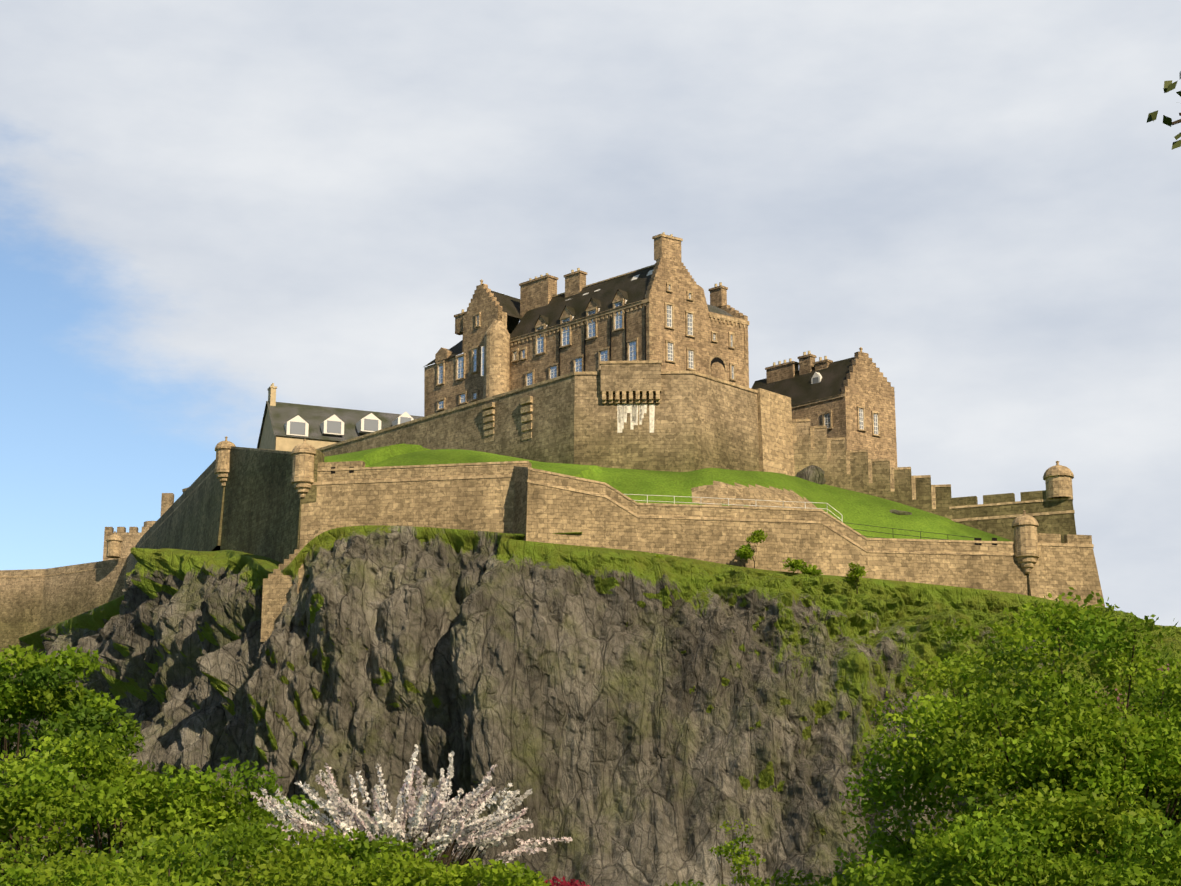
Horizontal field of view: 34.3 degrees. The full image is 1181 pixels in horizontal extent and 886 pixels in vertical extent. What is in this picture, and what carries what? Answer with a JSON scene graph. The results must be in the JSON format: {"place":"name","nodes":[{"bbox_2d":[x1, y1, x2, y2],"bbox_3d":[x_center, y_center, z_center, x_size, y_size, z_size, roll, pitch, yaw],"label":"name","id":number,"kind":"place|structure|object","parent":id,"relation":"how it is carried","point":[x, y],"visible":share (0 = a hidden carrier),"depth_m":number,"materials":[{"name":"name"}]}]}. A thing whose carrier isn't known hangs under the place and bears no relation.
{"place":"outdoors","nodes":[
{"label":"outdoors","id":0,"kind":"place"},
{"bbox_2d":[257,383,422,450],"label":"slate roof building","id":1,"kind":"structure","parent":0,"point":[287,426],"depth_m":244.19,"materials":[{"name":"stone"}]},
{"bbox_2d":[424,232,748,416],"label":"building","id":2,"kind":"structure","parent":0,"point":[666,314],"depth_m":187.27,"materials":[{"name":"stone"}]},
{"bbox_2d":[0,525,1180,885],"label":"castle rock","id":3,"kind":"object","parent":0,"point":[636,719],"visible":0.69,"depth_m":139.04,"materials":[{"name":"grey stone"}]},
{"bbox_2d":[260,525,337,641],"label":"stone wall","id":4,"kind":"structure","parent":3,"relation":"on","point":[277,585],"depth_m":147.87,"materials":[{"name":"stone"}]},
{"bbox_2d":[0,436,1076,664],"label":"walls","id":5,"kind":"structure","parent":3,"relation":"on","point":[241,499],"depth_m":168.91,"materials":[{"name":"stone"}]},
{"bbox_2d":[291,439,1104,608],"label":"walls","id":6,"kind":"structure","parent":3,"relation":"on","point":[526,499],"depth_m":148.84,"materials":[{"name":"stone"}]},
{"bbox_2d":[734,548,753,566],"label":"bush","id":7,"kind":"object","parent":3,"relation":"on","point":[746,553],"visible":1,"depth_m":145.00,"materials":[{"name":"green plant"}]},
{"bbox_2d":[739,529,767,567],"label":"tree","id":8,"kind":"object","parent":3,"relation":"on","point":[755,537],"visible":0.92,"depth_m":145.32,"materials":[{"name":"green plant"}]},
{"bbox_2d":[783,557,806,573],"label":"bush","id":9,"kind":"object","parent":3,"relation":"on","point":[799,564],"visible":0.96,"depth_m":144.64,"materials":[{"name":"green plant"}]},
{"bbox_2d":[801,564,822,575],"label":"bush","id":10,"kind":"object","parent":3,"relation":"on","point":[810,570],"visible":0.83,"depth_m":144.61,"materials":[{"name":"green plant"}]},
{"bbox_2d":[844,562,867,593],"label":"tree","id":11,"kind":"object","parent":3,"relation":"on","point":[856,572],"visible":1,"depth_m":145.94,"materials":[{"name":"green plant"}]},
{"bbox_2d":[0,0,1180,626],"label":"sky","id":12,"kind":"structure","parent":0,"point":[206,205],"materials":[{"name":"white"}]},
{"bbox_2d":[324,443,1013,541],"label":"terrace lawn","id":13,"kind":"structure","parent":0,"point":[855,508],"depth_m":159.18,"materials":[{"name":"plant"}]},
{"bbox_2d":[182,360,951,519],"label":"walls","id":14,"kind":"structure","parent":13,"relation":"on","point":[646,415],"depth_m":167.46,"materials":[{"name":"stone"}]},
{"bbox_2d":[625,494,972,539],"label":"railings","id":15,"kind":"object","parent":13,"relation":"on","point":[728,504],"visible":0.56,"depth_m":151.48,"materials":[{"name":"white"}]},
{"bbox_2d":[796,465,825,484],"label":"boulder","id":16,"kind":"object","parent":13,"relation":"on","point":[813,473],"visible":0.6,"depth_m":166.97,"materials":[{"name":"grey stone"}]},
{"bbox_2d":[890,509,911,514],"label":"boulder","id":17,"kind":"object","parent":13,"relation":"on","point":[897,512],"visible":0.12,"depth_m":163.41,"materials":[{"name":"grey stone"}]},
{"bbox_2d":[751,347,896,466],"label":"building","id":18,"kind":"structure","parent":0,"point":[852,400],"depth_m":191.56,"materials":[{"name":"stone"}]},
{"label":"ground","id":19,"kind":"structure","parent":0,"visible":0},
{"bbox_2d":[0,643,148,876],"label":"tree","id":20,"kind":"object","parent":19,"relation":"on","point":[33,692],"visible":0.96,"depth_m":93.67,"materials":[{"name":"green plant"}]},
{"bbox_2d":[0,730,319,885],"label":"tree","id":21,"kind":"object","parent":19,"relation":"on","point":[50,792],"visible":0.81,"depth_m":74.39,"materials":[{"name":"green plant"}]},
{"bbox_2d":[0,820,352,885],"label":"bush","id":22,"kind":"object","parent":19,"relation":"on","point":[317,873],"visible":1,"depth_m":47.67,"materials":[{"name":"green plant"}]},
{"bbox_2d":[29,817,462,885],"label":"bush","id":23,"kind":"object","parent":19,"relation":"on","point":[362,847],"visible":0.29,"depth_m":63.78,"materials":[{"name":"green plant"}]},
{"bbox_2d":[250,744,572,885],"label":"blossom","id":24,"kind":"object","parent":19,"relation":"on","point":[434,828],"visible":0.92,"depth_m":67.44,"materials":[{"name":"white plant"}]},
{"bbox_2d":[277,847,558,885],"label":"bush","id":25,"kind":"object","parent":19,"relation":"on","point":[500,873],"visible":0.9,"depth_m":59.64,"materials":[{"name":"green plant"}]},
{"bbox_2d":[544,876,590,885],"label":"red bush","id":26,"kind":"object","parent":19,"relation":"on","point":[564,883],"visible":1,"depth_m":54.41,"materials":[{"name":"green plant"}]},
{"bbox_2d":[661,879,703,885],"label":"shrub","id":27,"kind":"object","parent":19,"relation":"on","point":[683,883],"visible":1,"depth_m":56.52,"materials":[{"name":"green plant"}]},
{"bbox_2d":[709,819,765,885],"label":"sapling","id":28,"kind":"object","parent":19,"relation":"on","point":[741,858],"visible":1,"depth_m":60.62,"materials":[{"name":"green plant"}]},
{"bbox_2d":[712,867,846,885],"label":"shrub","id":29,"kind":"object","parent":19,"relation":"on","point":[797,881],"visible":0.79,"depth_m":58.04,"materials":[{"name":"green plant"}]},
{"bbox_2d":[829,825,957,885],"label":"bush","id":30,"kind":"object","parent":19,"relation":"on","point":[844,862],"visible":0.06,"depth_m":45.23,"materials":[{"name":"green plant"}]},
{"bbox_2d":[927,618,1061,805],"bbox_3d":[10.693,13.152,50.239,3.228,17.240,3.773,10,-17,-34],"label":"tree","id":31,"kind":"object","parent":19,"relation":"on","point":[965,633],"visible":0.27,"depth_m":51.92,"materials":[{"name":"green plant"}]},
{"bbox_2d":[832,779,1180,885],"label":"bush","id":32,"kind":"object","parent":19,"relation":"on","point":[973,851],"visible":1,"depth_m":37.75,"materials":[{"name":"green plant"}]},
{"bbox_2d":[839,587,1180,885],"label":"tree","id":33,"kind":"object","parent":19,"relation":"on","point":[1065,737],"visible":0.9,"depth_m":41.42,"materials":[{"name":"green plant"}]},
{"bbox_2d":[1032,659,1180,874],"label":"tree","id":34,"kind":"object","parent":19,"relation":"on","point":[1142,689],"visible":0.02,"depth_m":59.76,"materials":[{"name":"green plant"}]},
{"bbox_2d":[1095,661,1180,717],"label":"pink tree","id":35,"kind":"object","parent":19,"relation":"on","point":[1118,698],"visible":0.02,"depth_m":92.66,"materials":[{"name":"green plant"}]},
{"bbox_3d":[2.972,4.568,6.578,0.174,13.238,0.174,0,-14,1],"label":"twig trunk","id":36,"kind":"object","parent":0,"visible":0},
{"bbox_2d":[1147,71,1180,148],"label":"leaves","id":37,"kind":"object","parent":36,"relation":"attached to","point":[1168,87],"visible":1,"depth_m":8.02,"materials":[{"name":"green plant"}]}
]}

